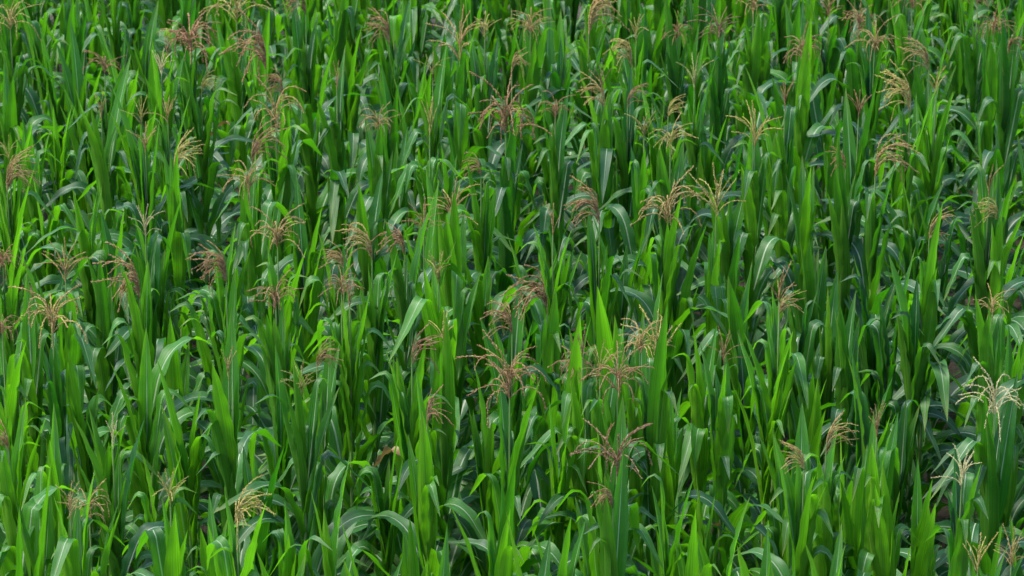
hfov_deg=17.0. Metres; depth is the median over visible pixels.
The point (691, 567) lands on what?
corn plant
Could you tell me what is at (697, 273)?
corn plant
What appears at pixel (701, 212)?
corn plant
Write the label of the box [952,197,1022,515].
corn plant
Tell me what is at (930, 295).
corn plant
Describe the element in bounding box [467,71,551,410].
corn plant
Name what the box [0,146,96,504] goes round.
corn plant
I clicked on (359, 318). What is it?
corn plant
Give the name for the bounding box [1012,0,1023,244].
corn plant
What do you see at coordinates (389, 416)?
corn plant
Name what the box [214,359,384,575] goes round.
corn plant
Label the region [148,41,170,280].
corn plant
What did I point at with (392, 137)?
corn plant
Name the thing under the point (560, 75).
corn plant
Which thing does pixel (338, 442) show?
corn plant
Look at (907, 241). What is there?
corn plant
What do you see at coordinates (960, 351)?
corn plant
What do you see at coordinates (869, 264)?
corn plant
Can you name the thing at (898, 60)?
corn plant
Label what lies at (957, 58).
corn plant
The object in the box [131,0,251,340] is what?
corn plant
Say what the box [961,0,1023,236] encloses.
corn plant
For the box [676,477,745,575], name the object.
corn plant
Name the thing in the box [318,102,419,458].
corn plant
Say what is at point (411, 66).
corn plant
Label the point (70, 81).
corn plant
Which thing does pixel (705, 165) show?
corn plant
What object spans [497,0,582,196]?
corn plant
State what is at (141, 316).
corn plant
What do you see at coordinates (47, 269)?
corn plant
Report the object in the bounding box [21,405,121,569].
corn plant
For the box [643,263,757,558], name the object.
corn plant
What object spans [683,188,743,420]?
corn plant
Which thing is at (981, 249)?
corn plant
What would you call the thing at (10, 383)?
corn plant
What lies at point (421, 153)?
corn plant
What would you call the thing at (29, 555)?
corn plant
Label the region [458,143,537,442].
corn plant
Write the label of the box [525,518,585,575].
corn plant
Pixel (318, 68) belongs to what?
corn plant
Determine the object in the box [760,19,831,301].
corn plant
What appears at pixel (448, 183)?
corn plant
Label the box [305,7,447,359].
corn plant
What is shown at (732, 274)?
corn plant
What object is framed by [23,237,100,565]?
corn plant
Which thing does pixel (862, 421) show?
corn plant
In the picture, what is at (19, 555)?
corn plant
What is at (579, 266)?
corn plant
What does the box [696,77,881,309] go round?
corn plant
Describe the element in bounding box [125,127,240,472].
corn plant
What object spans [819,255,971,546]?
corn plant
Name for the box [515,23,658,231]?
corn plant
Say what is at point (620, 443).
corn plant
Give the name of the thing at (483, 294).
corn plant
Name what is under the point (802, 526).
corn plant
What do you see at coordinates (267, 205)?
corn plant
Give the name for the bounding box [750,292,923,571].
corn plant
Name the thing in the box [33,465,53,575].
corn plant
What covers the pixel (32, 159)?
corn plant
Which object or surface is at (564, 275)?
corn plant
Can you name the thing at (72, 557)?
corn plant
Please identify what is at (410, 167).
corn plant
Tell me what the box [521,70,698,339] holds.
corn plant
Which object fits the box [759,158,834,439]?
corn plant
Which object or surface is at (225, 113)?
corn plant
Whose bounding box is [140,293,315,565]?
corn plant
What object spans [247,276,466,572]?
corn plant
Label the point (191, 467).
corn plant
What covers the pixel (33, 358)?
corn plant
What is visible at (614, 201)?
corn plant
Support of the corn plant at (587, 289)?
on the ground
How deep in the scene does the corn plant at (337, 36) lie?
21.76 m
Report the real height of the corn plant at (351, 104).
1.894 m
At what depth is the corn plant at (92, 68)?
22.13 m
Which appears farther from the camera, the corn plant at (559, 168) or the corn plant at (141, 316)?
the corn plant at (559, 168)
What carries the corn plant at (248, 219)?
on the ground
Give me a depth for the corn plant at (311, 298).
17.52 m
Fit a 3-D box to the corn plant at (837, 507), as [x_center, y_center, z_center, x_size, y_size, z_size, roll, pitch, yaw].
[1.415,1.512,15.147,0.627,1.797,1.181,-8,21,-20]
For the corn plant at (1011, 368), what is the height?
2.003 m
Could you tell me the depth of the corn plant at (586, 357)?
16.16 m
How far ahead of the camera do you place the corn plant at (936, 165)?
18.67 m
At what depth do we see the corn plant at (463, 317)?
16.47 m
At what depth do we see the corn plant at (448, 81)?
21.00 m
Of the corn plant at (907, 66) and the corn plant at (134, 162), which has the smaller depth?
the corn plant at (134, 162)
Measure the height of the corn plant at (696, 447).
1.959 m
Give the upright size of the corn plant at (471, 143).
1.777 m
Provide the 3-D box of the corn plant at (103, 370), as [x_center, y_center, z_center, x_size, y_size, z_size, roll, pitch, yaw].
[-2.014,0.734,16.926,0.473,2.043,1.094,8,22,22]
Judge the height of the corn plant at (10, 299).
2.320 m
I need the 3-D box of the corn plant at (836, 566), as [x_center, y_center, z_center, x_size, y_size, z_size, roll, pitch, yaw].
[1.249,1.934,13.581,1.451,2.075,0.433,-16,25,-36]
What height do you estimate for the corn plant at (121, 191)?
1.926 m
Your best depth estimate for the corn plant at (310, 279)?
17.02 m
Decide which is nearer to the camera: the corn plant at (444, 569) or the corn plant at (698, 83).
the corn plant at (444, 569)
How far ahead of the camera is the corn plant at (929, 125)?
19.19 m
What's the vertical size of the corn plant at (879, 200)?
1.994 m
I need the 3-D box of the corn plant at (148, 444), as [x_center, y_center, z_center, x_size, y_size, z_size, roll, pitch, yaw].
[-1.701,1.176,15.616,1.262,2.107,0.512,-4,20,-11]
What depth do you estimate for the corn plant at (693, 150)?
18.59 m
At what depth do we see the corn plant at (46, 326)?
16.95 m
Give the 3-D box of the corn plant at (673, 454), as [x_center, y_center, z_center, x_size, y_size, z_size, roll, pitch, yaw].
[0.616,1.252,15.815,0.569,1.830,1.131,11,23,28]
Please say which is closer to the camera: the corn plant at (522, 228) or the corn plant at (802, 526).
the corn plant at (802, 526)
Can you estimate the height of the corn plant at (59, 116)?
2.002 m
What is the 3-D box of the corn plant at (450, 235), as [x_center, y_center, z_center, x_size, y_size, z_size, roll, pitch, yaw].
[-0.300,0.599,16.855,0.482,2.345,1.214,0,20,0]
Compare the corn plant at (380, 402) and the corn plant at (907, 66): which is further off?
the corn plant at (907, 66)
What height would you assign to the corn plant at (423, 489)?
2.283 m
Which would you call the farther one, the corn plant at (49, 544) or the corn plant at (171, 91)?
the corn plant at (171, 91)
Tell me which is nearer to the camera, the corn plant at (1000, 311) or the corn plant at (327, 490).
the corn plant at (327, 490)
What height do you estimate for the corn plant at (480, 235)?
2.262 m
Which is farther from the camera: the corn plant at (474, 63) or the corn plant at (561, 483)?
the corn plant at (474, 63)
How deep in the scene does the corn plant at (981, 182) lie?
18.17 m
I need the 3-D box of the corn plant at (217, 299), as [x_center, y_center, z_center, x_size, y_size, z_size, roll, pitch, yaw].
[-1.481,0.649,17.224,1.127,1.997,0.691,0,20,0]
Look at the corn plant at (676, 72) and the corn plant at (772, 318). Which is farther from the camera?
the corn plant at (676, 72)
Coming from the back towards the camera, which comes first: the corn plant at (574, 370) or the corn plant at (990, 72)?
the corn plant at (990, 72)
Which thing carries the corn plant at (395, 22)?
on the ground
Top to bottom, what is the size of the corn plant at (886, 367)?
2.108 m
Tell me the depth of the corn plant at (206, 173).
18.85 m
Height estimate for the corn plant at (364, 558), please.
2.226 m
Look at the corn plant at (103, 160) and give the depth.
18.13 m
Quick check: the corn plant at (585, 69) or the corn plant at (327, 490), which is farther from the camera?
the corn plant at (585, 69)
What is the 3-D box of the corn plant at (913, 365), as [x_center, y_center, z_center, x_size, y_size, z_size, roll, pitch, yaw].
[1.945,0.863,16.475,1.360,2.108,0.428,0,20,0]
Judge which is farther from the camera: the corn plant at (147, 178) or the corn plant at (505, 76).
the corn plant at (505, 76)
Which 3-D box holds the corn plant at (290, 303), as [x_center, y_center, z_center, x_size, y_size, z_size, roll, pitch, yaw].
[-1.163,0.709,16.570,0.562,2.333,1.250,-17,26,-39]
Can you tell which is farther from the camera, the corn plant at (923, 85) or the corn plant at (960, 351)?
the corn plant at (923, 85)
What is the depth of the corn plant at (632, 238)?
18.00 m
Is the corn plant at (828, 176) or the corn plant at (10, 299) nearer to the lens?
the corn plant at (10, 299)
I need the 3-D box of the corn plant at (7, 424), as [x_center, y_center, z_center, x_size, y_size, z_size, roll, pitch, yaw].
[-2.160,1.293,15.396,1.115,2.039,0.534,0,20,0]
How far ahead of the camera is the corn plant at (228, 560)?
13.26 m
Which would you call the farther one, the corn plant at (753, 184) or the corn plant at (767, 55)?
the corn plant at (767, 55)
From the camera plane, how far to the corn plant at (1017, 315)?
17.93 m
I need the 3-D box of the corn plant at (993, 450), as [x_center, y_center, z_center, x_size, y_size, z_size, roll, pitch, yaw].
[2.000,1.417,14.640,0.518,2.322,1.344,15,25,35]
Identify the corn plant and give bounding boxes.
[0,0,98,249]
[0,0,113,225]
[0,5,43,221]
[0,50,226,301]
[0,61,21,293]
[0,120,84,403]
[0,122,131,467]
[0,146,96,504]
[0,216,157,540]
[0,247,158,538]
[0,314,92,544]
[0,385,47,550]
[0,400,76,575]
[3,351,158,566]
[5,460,52,575]
[7,284,100,558]
[9,128,136,380]
[14,189,135,461]
[15,272,99,535]
[15,509,48,575]
[16,107,92,311]
[18,178,85,418]
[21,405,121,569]
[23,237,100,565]
[25,209,199,573]
[27,55,201,385]
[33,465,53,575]
[36,23,176,250]
[37,24,135,293]
[42,0,110,214]
[42,19,101,301]
[44,140,137,440]
[49,479,120,575]
[50,85,241,380]
[50,471,125,575]
[53,0,97,237]
[57,87,192,332]
[58,32,201,288]
[63,48,239,314]
[67,242,248,559]
[68,412,189,575]
[72,120,246,427]
[79,4,293,369]
[80,96,162,403]
[82,252,164,562]
[85,197,245,516]
[86,94,241,431]
[87,409,161,575]
[88,328,218,570]
[105,203,208,485]
[110,454,197,575]
[123,223,308,569]
[123,240,298,570]
[124,56,323,408]
[124,125,238,368]
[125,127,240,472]
[126,0,174,168]
[126,468,188,575]
[128,118,322,450]
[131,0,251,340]
[133,317,202,571]
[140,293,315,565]
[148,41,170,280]
[157,360,221,575]
[171,0,321,217]
[182,151,219,221]
[185,0,306,287]
[186,520,226,575]
[187,7,336,393]
[188,267,360,568]
[190,494,253,575]
[191,75,328,355]
[191,203,328,574]
[195,307,280,568]
[199,181,324,497]
[200,274,373,570]
[203,14,250,276]
[206,474,273,575]
[207,336,373,574]
[208,153,294,449]
[214,7,293,274]
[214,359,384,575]
[218,345,379,575]
[228,0,375,256]
[230,0,374,252]
[240,173,388,431]
[242,446,320,575]
[246,170,398,507]
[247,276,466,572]
[250,232,430,544]
[253,553,305,575]
[259,222,481,571]
[260,67,351,322]
[260,239,395,569]
[264,504,331,575]
[270,454,389,575]
[278,11,355,234]
[288,262,432,568]
[291,45,368,347]
[295,44,391,327]
[297,27,375,313]
[302,0,372,217]
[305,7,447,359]
[313,156,359,355]
[317,0,454,234]
[318,59,414,266]
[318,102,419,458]
[321,430,411,575]
[322,191,480,566]
[336,43,538,318]
[338,513,402,575]
[343,322,486,572]
[351,356,469,575]
[352,145,515,386]
[355,181,529,487]
[355,221,471,482]
[355,283,384,574]
[359,372,454,575]
[360,0,431,192]
[361,63,473,361]
[364,59,473,387]
[367,129,420,424]
[374,96,513,355]
[382,270,531,564]
[383,168,473,414]
[388,250,479,535]
[389,0,417,228]
[389,152,565,440]
[391,312,481,575]
[402,517,427,575]
[405,71,442,264]
[413,0,535,266]
[417,29,500,289]
[422,86,535,333]
[423,4,501,419]
[423,529,449,575]
[425,177,483,559]
[432,32,454,201]
[436,300,563,573]
[439,10,526,308]
[442,47,589,362]
[446,364,533,575]
[448,330,567,574]
[448,501,523,575]
[451,256,560,536]
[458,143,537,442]
[458,234,591,541]
[459,202,583,510]
[464,273,537,575]
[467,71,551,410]
[468,7,591,284]
[469,0,575,229]
[473,0,629,331]
[473,85,593,340]
[491,38,591,303]
[493,222,594,441]
[494,463,527,575]
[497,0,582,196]
[498,516,550,575]
[500,264,566,559]
[509,0,554,260]
[512,0,539,199]
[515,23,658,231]
[515,64,647,338]
[516,9,580,271]
[516,342,689,575]
[517,400,637,575]
[520,86,587,403]
[520,325,596,575]
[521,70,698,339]
[522,175,699,540]
[523,318,645,573]
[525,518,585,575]
[528,38,714,423]
[537,340,678,560]
[541,72,696,371]
[545,317,596,549]
[556,423,663,575]
[561,217,695,428]
[564,14,723,262]
[566,155,633,368]
[567,92,608,292]
[569,395,658,575]
[571,111,707,406]
[573,80,703,389]
[573,497,590,575]
[576,70,649,343]
[580,0,767,273]
[581,94,765,386]
[588,450,646,575]
[592,286,628,500]
[603,111,698,362]
[610,165,742,496]
[614,4,647,97]
[614,53,771,422]
[619,312,671,575]
[621,63,653,241]
[621,305,744,575]
[625,227,733,542]
[626,0,698,259]
[640,474,698,575]
[642,324,752,569]
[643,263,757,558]
[643,273,691,560]
[644,326,782,575]
[644,386,690,567]
[650,4,764,243]
[659,10,741,258]
[664,42,765,281]
[674,510,720,575]
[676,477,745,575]
[677,100,798,374]
[677,109,765,365]
[677,329,788,569]
[678,162,744,529]
[679,125,765,379]
[680,234,754,497]
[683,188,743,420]
[685,33,766,203]
[688,332,792,574]
[695,64,794,360]
[696,0,814,247]
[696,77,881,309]
[697,497,754,575]
[705,283,816,567]
[707,260,812,550]
[728,3,785,245]
[731,0,820,204]
[734,434,844,575]
[735,293,870,560]
[735,427,792,575]
[737,527,793,575]
[739,271,935,522]
[745,80,828,368]
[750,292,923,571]
[752,168,858,444]
[753,137,955,444]
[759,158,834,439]
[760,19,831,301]
[764,239,926,468]
[766,0,897,258]
[769,404,817,575]
[771,120,890,306]
[786,0,883,250]
[787,84,904,467]
[788,370,846,494]
[795,411,859,575]
[805,24,893,257]
[805,522,845,575]
[807,3,972,303]
[809,6,885,290]
[810,437,901,575]
[812,253,1023,573]
[812,354,937,575]
[816,59,1014,411]
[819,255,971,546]
[820,61,1015,312]
[825,0,975,253]
[825,246,977,565]
[826,129,944,420]
[826,133,945,509]
[827,27,976,245]
[834,445,867,575]
[853,15,891,237]
[856,400,912,575]
[859,37,975,296]
[860,66,980,361]
[868,463,919,575]
[870,203,976,527]
[876,0,1023,320]
[877,0,975,252]
[878,399,919,572]
[887,84,955,357]
[887,208,1021,509]
[888,178,971,442]
[892,165,1023,515]
[898,187,1023,464]
[900,200,1023,523]
[902,546,910,575]
[906,333,1023,575]
[910,461,941,575]
[925,442,988,575]
[927,158,1023,450]
[930,356,1023,575]
[935,5,1023,301]
[936,283,1023,575]
[937,117,1023,393]
[937,325,1023,566]
[939,22,1023,365]
[943,14,972,240]
[948,0,1023,228]
[952,2,1020,278]
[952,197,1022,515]
[953,288,1004,522]
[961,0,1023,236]
[963,533,1008,575]
[968,524,1023,575]
[979,525,1023,575]
[1009,516,1022,575]
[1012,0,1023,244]
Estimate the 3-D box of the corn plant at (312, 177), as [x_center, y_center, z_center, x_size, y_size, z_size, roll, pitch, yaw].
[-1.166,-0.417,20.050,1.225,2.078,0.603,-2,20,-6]
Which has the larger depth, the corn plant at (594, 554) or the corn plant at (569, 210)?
the corn plant at (569, 210)
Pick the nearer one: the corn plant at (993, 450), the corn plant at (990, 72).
the corn plant at (993, 450)
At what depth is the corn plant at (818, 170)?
21.45 m
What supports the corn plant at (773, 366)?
on the ground
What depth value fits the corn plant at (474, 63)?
20.48 m
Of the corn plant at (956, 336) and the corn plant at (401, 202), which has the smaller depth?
the corn plant at (956, 336)
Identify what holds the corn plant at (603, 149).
on the ground
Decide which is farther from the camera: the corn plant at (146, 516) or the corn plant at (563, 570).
the corn plant at (146, 516)
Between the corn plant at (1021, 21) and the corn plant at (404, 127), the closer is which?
the corn plant at (404, 127)
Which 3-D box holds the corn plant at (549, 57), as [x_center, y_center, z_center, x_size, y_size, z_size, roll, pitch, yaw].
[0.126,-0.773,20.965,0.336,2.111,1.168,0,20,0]
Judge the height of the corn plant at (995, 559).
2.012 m
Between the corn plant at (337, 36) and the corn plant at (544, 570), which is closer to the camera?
the corn plant at (544, 570)
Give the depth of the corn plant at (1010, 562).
12.93 m
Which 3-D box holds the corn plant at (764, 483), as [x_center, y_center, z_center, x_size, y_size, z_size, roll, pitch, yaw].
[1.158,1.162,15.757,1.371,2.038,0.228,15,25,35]
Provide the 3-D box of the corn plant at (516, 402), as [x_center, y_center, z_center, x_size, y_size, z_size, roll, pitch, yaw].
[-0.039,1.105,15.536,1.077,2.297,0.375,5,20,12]
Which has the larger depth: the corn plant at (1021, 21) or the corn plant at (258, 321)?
the corn plant at (1021, 21)
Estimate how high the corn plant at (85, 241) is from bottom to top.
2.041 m
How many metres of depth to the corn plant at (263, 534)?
14.53 m
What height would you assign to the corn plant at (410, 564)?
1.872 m
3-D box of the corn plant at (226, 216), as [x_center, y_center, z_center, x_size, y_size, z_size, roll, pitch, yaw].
[-1.875,-0.502,19.877,1.419,2.346,0.492,-13,24,-31]
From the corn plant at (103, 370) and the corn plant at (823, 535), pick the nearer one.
the corn plant at (823, 535)
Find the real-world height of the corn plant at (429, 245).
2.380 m
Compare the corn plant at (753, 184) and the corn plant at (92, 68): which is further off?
the corn plant at (92, 68)
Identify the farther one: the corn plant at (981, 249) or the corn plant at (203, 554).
the corn plant at (981, 249)
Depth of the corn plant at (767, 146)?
19.17 m
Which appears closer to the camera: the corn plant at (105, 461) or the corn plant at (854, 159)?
the corn plant at (105, 461)
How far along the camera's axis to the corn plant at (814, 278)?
17.28 m
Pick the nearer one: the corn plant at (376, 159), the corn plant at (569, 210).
the corn plant at (376, 159)
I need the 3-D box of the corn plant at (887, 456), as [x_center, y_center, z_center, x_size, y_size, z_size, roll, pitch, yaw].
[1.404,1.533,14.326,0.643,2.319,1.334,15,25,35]
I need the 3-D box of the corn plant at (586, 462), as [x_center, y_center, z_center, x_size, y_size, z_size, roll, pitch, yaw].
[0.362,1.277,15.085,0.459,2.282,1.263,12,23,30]
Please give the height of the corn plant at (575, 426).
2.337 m
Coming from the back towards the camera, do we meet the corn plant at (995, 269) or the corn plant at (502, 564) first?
the corn plant at (995, 269)
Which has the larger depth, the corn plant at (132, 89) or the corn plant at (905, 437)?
the corn plant at (132, 89)
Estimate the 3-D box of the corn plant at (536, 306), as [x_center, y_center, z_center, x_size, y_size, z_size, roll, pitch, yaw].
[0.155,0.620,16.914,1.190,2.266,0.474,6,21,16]
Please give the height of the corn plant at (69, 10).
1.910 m
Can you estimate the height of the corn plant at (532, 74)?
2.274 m
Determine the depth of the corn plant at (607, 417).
14.55 m
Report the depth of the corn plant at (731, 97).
20.72 m
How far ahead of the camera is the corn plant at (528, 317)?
17.18 m
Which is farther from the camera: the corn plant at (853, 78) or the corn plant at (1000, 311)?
the corn plant at (853, 78)
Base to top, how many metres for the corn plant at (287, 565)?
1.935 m
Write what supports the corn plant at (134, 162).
on the ground
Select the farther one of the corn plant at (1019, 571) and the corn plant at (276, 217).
the corn plant at (276, 217)
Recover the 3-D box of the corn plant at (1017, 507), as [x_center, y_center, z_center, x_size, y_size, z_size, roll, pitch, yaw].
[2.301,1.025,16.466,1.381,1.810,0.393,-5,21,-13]
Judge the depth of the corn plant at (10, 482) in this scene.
13.93 m
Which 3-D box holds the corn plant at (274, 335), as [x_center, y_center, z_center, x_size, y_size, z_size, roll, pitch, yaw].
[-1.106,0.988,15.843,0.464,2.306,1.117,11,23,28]
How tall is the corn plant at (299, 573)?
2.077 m
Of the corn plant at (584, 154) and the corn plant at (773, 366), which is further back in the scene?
the corn plant at (584, 154)
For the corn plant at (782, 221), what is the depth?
18.53 m
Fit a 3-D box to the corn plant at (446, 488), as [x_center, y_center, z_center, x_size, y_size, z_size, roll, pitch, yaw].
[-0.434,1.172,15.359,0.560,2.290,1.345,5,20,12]
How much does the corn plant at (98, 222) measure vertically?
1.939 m
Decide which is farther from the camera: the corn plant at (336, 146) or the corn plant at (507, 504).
the corn plant at (336, 146)
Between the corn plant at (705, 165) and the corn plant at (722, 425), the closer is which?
the corn plant at (722, 425)
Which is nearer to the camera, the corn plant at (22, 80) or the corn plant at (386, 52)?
the corn plant at (22, 80)
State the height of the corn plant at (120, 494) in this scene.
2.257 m
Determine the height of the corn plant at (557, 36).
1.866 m
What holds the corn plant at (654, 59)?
on the ground
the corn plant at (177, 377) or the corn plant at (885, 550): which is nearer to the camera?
the corn plant at (885, 550)
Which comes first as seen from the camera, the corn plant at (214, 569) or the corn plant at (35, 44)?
the corn plant at (214, 569)
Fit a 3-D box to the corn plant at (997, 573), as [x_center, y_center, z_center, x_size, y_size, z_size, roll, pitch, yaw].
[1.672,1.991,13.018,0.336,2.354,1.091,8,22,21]
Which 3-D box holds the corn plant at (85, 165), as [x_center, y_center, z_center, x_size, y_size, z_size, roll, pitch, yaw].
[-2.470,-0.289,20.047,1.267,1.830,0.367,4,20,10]
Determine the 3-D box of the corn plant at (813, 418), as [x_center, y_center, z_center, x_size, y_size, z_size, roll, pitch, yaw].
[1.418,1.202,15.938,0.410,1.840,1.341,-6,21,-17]
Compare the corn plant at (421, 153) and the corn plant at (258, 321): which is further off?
the corn plant at (421, 153)
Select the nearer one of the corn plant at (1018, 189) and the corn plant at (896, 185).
the corn plant at (896, 185)
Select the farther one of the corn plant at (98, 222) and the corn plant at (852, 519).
the corn plant at (98, 222)
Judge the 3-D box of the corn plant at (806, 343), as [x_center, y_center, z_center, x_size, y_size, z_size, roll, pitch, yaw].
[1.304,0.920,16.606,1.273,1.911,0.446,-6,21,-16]
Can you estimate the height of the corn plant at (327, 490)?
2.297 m
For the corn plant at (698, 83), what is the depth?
21.04 m
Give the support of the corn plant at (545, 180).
on the ground
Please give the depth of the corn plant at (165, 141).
18.22 m
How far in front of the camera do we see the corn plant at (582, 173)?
18.80 m
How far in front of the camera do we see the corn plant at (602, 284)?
16.90 m
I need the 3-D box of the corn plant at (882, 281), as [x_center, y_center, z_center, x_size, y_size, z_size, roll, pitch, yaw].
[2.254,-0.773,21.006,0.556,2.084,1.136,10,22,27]
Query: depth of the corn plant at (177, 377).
16.29 m
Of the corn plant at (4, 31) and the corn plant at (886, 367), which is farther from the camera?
the corn plant at (4, 31)
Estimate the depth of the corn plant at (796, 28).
20.87 m
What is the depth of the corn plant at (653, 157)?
19.01 m
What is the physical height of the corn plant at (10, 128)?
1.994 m
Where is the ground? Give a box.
[0,0,1023,575]
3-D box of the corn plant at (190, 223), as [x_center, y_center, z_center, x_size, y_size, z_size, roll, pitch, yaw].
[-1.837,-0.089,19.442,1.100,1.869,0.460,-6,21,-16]
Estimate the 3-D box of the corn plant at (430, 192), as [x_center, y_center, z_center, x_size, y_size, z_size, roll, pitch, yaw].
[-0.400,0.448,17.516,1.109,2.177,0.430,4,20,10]
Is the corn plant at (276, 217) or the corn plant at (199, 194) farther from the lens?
the corn plant at (199, 194)
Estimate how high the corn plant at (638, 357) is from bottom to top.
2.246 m
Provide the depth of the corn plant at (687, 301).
16.81 m
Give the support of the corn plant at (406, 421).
on the ground
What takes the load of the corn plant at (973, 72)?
on the ground
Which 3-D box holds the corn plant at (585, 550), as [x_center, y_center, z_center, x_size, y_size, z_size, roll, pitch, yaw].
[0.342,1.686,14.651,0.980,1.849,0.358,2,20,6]
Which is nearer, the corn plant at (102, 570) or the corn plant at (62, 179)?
the corn plant at (102, 570)
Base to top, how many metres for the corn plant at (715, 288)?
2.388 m
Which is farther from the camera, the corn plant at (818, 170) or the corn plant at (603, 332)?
the corn plant at (818, 170)
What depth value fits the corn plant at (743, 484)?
16.25 m
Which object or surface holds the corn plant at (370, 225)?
on the ground
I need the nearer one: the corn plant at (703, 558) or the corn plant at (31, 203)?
the corn plant at (703, 558)
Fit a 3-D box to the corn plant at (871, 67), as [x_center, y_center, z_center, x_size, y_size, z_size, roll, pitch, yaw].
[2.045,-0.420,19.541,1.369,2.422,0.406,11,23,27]
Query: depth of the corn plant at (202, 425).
15.86 m
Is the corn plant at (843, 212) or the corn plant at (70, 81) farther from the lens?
the corn plant at (70, 81)
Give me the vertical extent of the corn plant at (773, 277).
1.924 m
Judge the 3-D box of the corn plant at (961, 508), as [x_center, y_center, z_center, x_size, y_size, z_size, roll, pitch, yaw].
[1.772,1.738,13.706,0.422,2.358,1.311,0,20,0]
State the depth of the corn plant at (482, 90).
19.67 m
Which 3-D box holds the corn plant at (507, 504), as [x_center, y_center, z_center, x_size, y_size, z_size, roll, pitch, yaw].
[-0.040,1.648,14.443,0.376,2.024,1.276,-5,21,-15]
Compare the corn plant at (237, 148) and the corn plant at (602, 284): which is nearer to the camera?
the corn plant at (602, 284)
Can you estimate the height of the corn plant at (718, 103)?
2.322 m
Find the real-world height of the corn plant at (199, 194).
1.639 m
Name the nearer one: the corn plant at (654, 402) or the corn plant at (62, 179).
the corn plant at (654, 402)
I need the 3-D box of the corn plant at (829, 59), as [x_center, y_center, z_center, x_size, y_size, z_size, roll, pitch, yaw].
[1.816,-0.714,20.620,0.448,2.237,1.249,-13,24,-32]
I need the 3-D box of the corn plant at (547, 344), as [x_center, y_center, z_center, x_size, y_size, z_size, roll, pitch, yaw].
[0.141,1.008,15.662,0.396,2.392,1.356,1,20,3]
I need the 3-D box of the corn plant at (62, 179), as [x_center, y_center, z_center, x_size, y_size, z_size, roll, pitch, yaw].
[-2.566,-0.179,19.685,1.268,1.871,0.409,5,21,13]
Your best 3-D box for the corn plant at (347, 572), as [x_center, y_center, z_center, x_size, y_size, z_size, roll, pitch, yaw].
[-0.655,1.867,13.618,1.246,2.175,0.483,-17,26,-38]
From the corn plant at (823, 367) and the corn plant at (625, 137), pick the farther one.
the corn plant at (625, 137)
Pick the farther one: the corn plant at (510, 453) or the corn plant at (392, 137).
the corn plant at (392, 137)
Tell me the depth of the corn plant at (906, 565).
14.72 m
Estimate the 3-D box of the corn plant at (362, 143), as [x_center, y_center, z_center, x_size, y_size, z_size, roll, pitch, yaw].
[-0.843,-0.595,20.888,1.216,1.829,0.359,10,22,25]
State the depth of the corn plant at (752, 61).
20.22 m
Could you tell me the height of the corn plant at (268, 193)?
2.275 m
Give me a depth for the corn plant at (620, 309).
17.40 m
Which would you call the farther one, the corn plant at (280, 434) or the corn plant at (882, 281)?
the corn plant at (882, 281)
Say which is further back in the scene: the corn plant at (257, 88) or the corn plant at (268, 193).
the corn plant at (257, 88)
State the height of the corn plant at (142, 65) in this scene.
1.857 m
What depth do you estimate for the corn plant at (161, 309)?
17.21 m
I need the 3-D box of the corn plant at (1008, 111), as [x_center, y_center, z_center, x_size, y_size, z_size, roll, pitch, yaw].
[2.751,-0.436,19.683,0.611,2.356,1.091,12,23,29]
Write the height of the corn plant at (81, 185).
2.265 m
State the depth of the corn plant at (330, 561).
13.94 m
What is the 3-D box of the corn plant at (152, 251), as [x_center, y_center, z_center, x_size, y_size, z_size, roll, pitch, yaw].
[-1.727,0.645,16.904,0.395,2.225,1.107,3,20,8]
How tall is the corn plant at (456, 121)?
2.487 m
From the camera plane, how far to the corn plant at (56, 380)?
15.34 m
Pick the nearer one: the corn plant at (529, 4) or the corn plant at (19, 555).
the corn plant at (19, 555)
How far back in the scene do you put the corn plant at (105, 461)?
15.17 m
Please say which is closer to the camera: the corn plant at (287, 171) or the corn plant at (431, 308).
the corn plant at (431, 308)
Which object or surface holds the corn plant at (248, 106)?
on the ground
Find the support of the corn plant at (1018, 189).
on the ground
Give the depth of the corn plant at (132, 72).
21.07 m
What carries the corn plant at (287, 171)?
on the ground
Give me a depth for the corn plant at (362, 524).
15.29 m
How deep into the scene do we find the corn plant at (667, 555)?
14.10 m
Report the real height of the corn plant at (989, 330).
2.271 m
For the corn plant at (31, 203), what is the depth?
18.70 m
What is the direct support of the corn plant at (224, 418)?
on the ground
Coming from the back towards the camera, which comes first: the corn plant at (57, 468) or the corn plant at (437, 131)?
the corn plant at (437, 131)
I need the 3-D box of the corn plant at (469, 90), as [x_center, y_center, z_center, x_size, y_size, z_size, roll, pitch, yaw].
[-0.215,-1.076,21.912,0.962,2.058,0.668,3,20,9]
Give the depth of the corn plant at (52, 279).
17.73 m
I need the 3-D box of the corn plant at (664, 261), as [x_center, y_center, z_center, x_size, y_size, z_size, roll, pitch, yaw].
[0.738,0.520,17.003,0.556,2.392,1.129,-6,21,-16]
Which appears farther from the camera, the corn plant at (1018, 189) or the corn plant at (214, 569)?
the corn plant at (1018, 189)
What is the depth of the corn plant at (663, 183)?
17.77 m
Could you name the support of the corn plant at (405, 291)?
on the ground
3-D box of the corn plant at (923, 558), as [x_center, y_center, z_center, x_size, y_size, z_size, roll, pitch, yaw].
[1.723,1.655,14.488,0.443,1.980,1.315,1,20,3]
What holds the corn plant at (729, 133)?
on the ground
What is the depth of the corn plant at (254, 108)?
19.29 m
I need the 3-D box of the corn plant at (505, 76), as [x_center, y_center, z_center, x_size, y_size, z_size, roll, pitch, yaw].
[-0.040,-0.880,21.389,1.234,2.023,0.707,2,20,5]
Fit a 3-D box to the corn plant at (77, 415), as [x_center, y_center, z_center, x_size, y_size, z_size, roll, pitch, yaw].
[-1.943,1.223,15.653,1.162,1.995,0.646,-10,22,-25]
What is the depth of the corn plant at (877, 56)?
21.59 m

